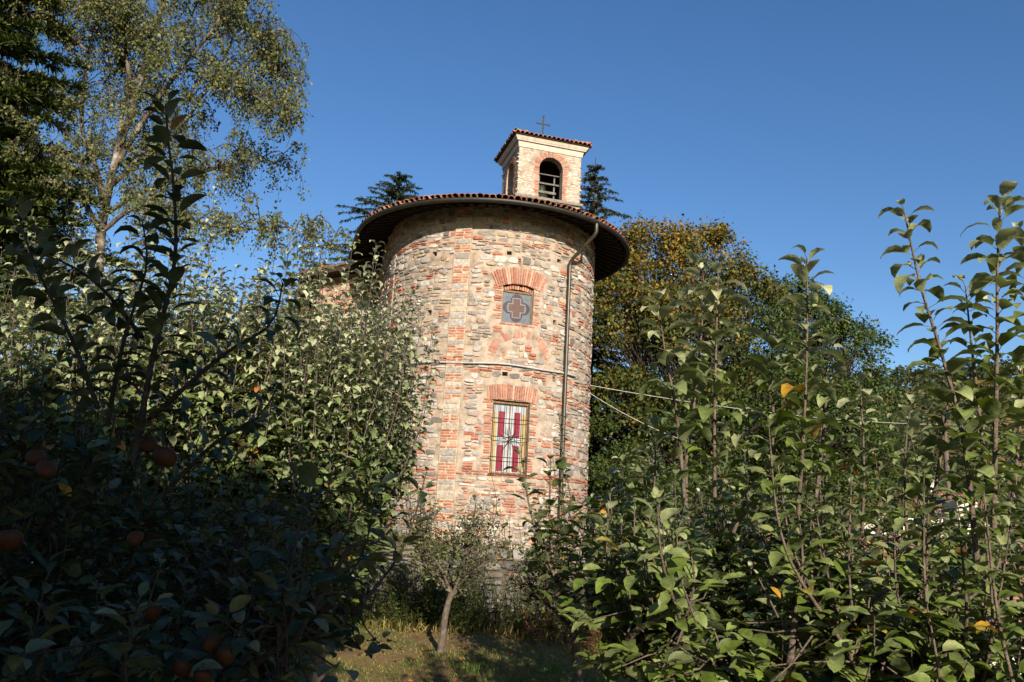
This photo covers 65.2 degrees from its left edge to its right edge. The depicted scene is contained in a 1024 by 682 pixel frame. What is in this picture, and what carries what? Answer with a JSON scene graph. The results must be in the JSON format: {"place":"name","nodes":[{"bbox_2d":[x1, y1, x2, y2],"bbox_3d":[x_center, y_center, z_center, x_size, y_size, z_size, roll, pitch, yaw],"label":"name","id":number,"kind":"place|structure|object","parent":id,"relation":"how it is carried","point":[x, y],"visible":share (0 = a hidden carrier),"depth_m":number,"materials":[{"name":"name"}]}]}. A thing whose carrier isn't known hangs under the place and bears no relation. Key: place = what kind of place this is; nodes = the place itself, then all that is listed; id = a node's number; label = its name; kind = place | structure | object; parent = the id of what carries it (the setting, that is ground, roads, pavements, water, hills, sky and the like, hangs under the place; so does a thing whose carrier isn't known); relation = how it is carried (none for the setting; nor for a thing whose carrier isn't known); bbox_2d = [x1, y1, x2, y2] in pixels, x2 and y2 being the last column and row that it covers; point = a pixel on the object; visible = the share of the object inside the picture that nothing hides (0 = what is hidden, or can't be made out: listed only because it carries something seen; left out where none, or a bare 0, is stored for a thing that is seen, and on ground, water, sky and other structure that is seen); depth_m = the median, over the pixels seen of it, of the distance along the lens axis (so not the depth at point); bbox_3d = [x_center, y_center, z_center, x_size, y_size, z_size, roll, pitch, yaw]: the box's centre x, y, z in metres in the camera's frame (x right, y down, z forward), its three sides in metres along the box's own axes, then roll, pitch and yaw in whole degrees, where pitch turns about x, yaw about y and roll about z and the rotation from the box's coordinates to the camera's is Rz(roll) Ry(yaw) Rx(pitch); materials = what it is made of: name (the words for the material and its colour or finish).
{"place":"outdoors","nodes":[
{"label":"outdoors","id":0,"kind":"place"},
{"bbox_2d":[0,0,1023,439],"label":"sky","id":1,"kind":"structure","parent":0,"point":[800,122],"materials":[{"name":"blue"}]},
{"bbox_2d":[7,383,1023,681],"bbox_3d":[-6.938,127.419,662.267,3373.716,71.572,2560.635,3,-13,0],"label":"ground","id":2,"kind":"structure","parent":0,"point":[409,639],"depth_m":9.50,"materials":[{"name":"green plant"}]},
{"bbox_2d":[0,0,137,344],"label":"pine tree","id":3,"kind":"object","parent":2,"relation":"on","point":[16,45],"visible":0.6,"depth_m":19.62,"materials":[{"name":"green plant"}]},
{"bbox_2d":[0,243,225,562],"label":"apple tree","id":4,"kind":"object","parent":2,"relation":"on","point":[13,348],"visible":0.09,"depth_m":6.59,"materials":[{"name":"green plant"}]},
{"bbox_2d":[0,184,288,638],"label":"apple tree","id":5,"kind":"object","parent":2,"relation":"on","point":[123,450],"visible":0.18,"depth_m":6.28,"materials":[{"name":"green plant"}]},
{"bbox_2d":[0,362,355,680],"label":"apple tree","id":6,"kind":"object","parent":2,"relation":"on","point":[189,556],"visible":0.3,"depth_m":3.91,"materials":[{"name":"green plant"}]},
{"bbox_2d":[0,0,359,377],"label":"birch tree","id":7,"kind":"object","parent":2,"relation":"on","point":[125,37],"visible":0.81,"depth_m":20.41,"materials":[{"name":"green plant"}]},
{"bbox_2d":[0,90,434,681],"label":"apple tree","id":8,"kind":"object","parent":2,"relation":"on","point":[34,646],"visible":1,"depth_m":2.48,"materials":[{"name":"green plant"}]},
{"bbox_2d":[80,183,385,675],"bbox_3d":[-2.644,1.052,7.272,2.361,4.268,2.766,-4,-14,28],"label":"apple tree","id":9,"kind":"object","parent":2,"relation":"on","point":[173,439],"visible":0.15,"depth_m":6.64,"materials":[{"name":"green plant"}]},
{"bbox_2d":[173,225,440,674],"bbox_3d":[-1.929,1.140,6.772,2.375,3.999,1.965,3,-13,0],"label":"apple tree","id":10,"kind":"object","parent":2,"relation":"on","point":[344,423],"visible":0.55,"depth_m":6.48,"materials":[{"name":"green plant"}]},
{"bbox_2d":[32,543,626,633],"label":"dry stone wall","id":11,"kind":"structure","parent":2,"relation":"on","point":[499,573],"depth_m":12.21,"materials":[{"name":"stone"}]},
{"bbox_2d":[236,237,442,681],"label":"apple tree","id":12,"kind":"object","parent":2,"relation":"on","point":[383,518],"visible":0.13,"depth_m":7.75,"materials":[{"name":"green plant"}]},
{"bbox_2d":[263,171,422,372],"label":"spruce tree","id":13,"kind":"object","parent":2,"relation":"on","point":[394,193],"visible":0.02,"depth_m":46.31,"materials":[{"name":"green plant"}]},
{"bbox_2d":[120,624,599,681],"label":"fallen leaves","id":14,"kind":"object","parent":2,"relation":"on","point":[532,679],"visible":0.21,"depth_m":9.47,"materials":[{"name":"brown plant"}]},
{"bbox_2d":[172,522,613,654],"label":"undergrowth","id":15,"kind":"object","parent":2,"relation":"on","point":[417,609],"visible":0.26,"depth_m":11.52,"materials":[{"name":"green plant"}]},
{"bbox_2d":[397,477,520,652],"bbox_3d":[-0.767,2.774,9.914,1.459,2.278,1.379,11,-15,-32],"label":"tree","id":16,"kind":"object","parent":2,"relation":"on","point":[424,543],"visible":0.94,"depth_m":9.85,"materials":[{"name":"green plant"}]},
{"bbox_2d":[292,115,629,563],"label":"stone chapel","id":17,"kind":"structure","parent":2,"relation":"on","point":[519,266],"depth_m":21.45,"materials":[{"name":"stone"}]},
{"bbox_2d":[488,399,533,475],"bbox_3d":[-0.061,2.490,20.533,1.117,1.894,0.301,7,-13,-15],"label":"lower window","id":18,"kind":"structure","parent":17,"relation":"in","point":[510,420],"depth_m":20.61,"materials":[{"name":"multicoloured glass"}]},
{"bbox_2d":[501,290,531,324],"bbox_3d":[0.120,-0.878,21.399,0.901,0.922,0.057,7,-13,-15],"label":"upper window","id":19,"kind":"structure","parent":17,"relation":"in","point":[516,306],"depth_m":21.41,"materials":[{"name":"grey glass"}]},
{"bbox_2d":[590,393,677,438],"bbox_3d":[3.489,2.114,22.372,2.717,1.307,0.016,1,-13,10],"label":"stay wire","id":20,"kind":"object","parent":17,"relation":"attached to","point":[624,413],"visible":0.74,"depth_m":22.46,"materials":[{"name":"grey metal"}]},
{"bbox_2d":[483,413,631,681],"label":"apple tree","id":21,"kind":"object","parent":2,"relation":"on","point":[577,674],"visible":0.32,"depth_m":8.24,"materials":[{"name":"green plant"}]},
{"bbox_2d":[580,158,699,544],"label":"spruce tree","id":22,"kind":"object","parent":2,"relation":"on","point":[594,206],"visible":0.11,"depth_m":41.91,"materials":[{"name":"green plant"}]},
{"bbox_2d":[546,438,769,650],"bbox_3d":[1.107,2.095,6.846,1.750,2.405,1.989,3,-13,0],"label":"apple tree","id":23,"kind":"object","parent":2,"relation":"on","point":[678,513],"visible":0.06,"depth_m":6.75,"materials":[{"name":"green plant"}]},
{"bbox_2d":[585,433,785,540],"bbox_3d":[6.016,5.739,27.046,7.860,4.970,3.421,3,-13,0],"label":"garden shrub","id":24,"kind":"object","parent":2,"relation":"on","point":[610,453],"visible":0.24,"depth_m":26.84,"materials":[{"name":"green plant"}]},
{"bbox_2d":[684,439,687,542],"bbox_3d":[4.688,4.605,21.573,0.114,4.087,0.114,3,-13,0],"label":"wire post","id":25,"kind":"object","parent":2,"relation":"on","point":[686,482],"depth_m":21.71,"materials":[{"name":"grey wood"}]},
{"bbox_2d":[586,210,831,525],"bbox_3d":[7.316,2.898,32.472,11.753,17.582,7.846,3,-13,0],"label":"autumn tree","id":26,"kind":"object","parent":2,"relation":"on","point":[624,287],"visible":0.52,"depth_m":32.29,"materials":[{"name":"green plant"}]},
{"bbox_2d":[588,354,937,539],"bbox_3d":[10.319,7.819,39.256,22.282,13.992,5.152,3,-13,0],"label":"laurel hedge","id":27,"kind":"object","parent":2,"relation":"on","point":[900,436],"visible":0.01,"depth_m":39.55,"materials":[{"name":"green plant"}]},
{"bbox_2d":[503,244,1023,681],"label":"apple tree","id":28,"kind":"object","parent":2,"relation":"on","point":[644,598],"visible":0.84,"depth_m":2.82,"materials":[{"name":"green plant"}]},
{"bbox_2d":[601,356,1023,552],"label":"hillside woods","id":29,"kind":"object","parent":2,"relation":"on","point":[919,380],"visible":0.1,"depth_m":215.50,"materials":[{"name":"green plant"}]},
{"bbox_2d":[611,405,1023,681],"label":"apple tree","id":30,"kind":"object","parent":2,"relation":"on","point":[642,483],"visible":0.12,"depth_m":4.12,"materials":[{"name":"green plant"}]},
{"bbox_2d":[728,273,920,534],"bbox_3d":[13.612,5.205,35.231,9.484,17.686,7.125,3,-13,0],"label":"leafy tree","id":31,"kind":"object","parent":2,"relation":"on","point":[842,329],"visible":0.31,"depth_m":35.33,"materials":[{"name":"green plant"}]},
{"bbox_2d":[731,181,1023,681],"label":"apple tree","id":32,"kind":"object","parent":2,"relation":"on","point":[953,665],"visible":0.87,"depth_m":2.51,"materials":[{"name":"green plant"}]},
{"bbox_2d":[748,501,1023,679],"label":"village house","id":33,"kind":"structure","parent":2,"relation":"on","point":[951,504],"depth_m":16.48,"materials":[{"name":"ceramic"}]},
{"bbox_2d":[841,483,989,537],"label":"village house","id":34,"kind":"structure","parent":2,"relation":"on","point":[936,511],"depth_m":60.36,"materials":[{"name":"ceramic"}]},
{"bbox_2d":[935,410,956,500],"bbox_3d":[16.614,8.039,30.154,0.800,11.011,0.295,3,-13,0],"label":"utility pole","id":35,"kind":"object","parent":2,"relation":"on","point":[946,459],"visible":0.18,"depth_m":30.88,"materials":[{"name":"grey wood"}]},
{"bbox_2d":[590,385,937,424],"bbox_3d":[9.548,2.276,27.047,16.992,0.716,0.018,10,-15,-29],"label":"overhead wire","id":36,"kind":"object","parent":35,"relation":"attached to","point":[724,406],"visible":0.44,"depth_m":24.62,"materials":[{"name":"grey metal"}]}
]}

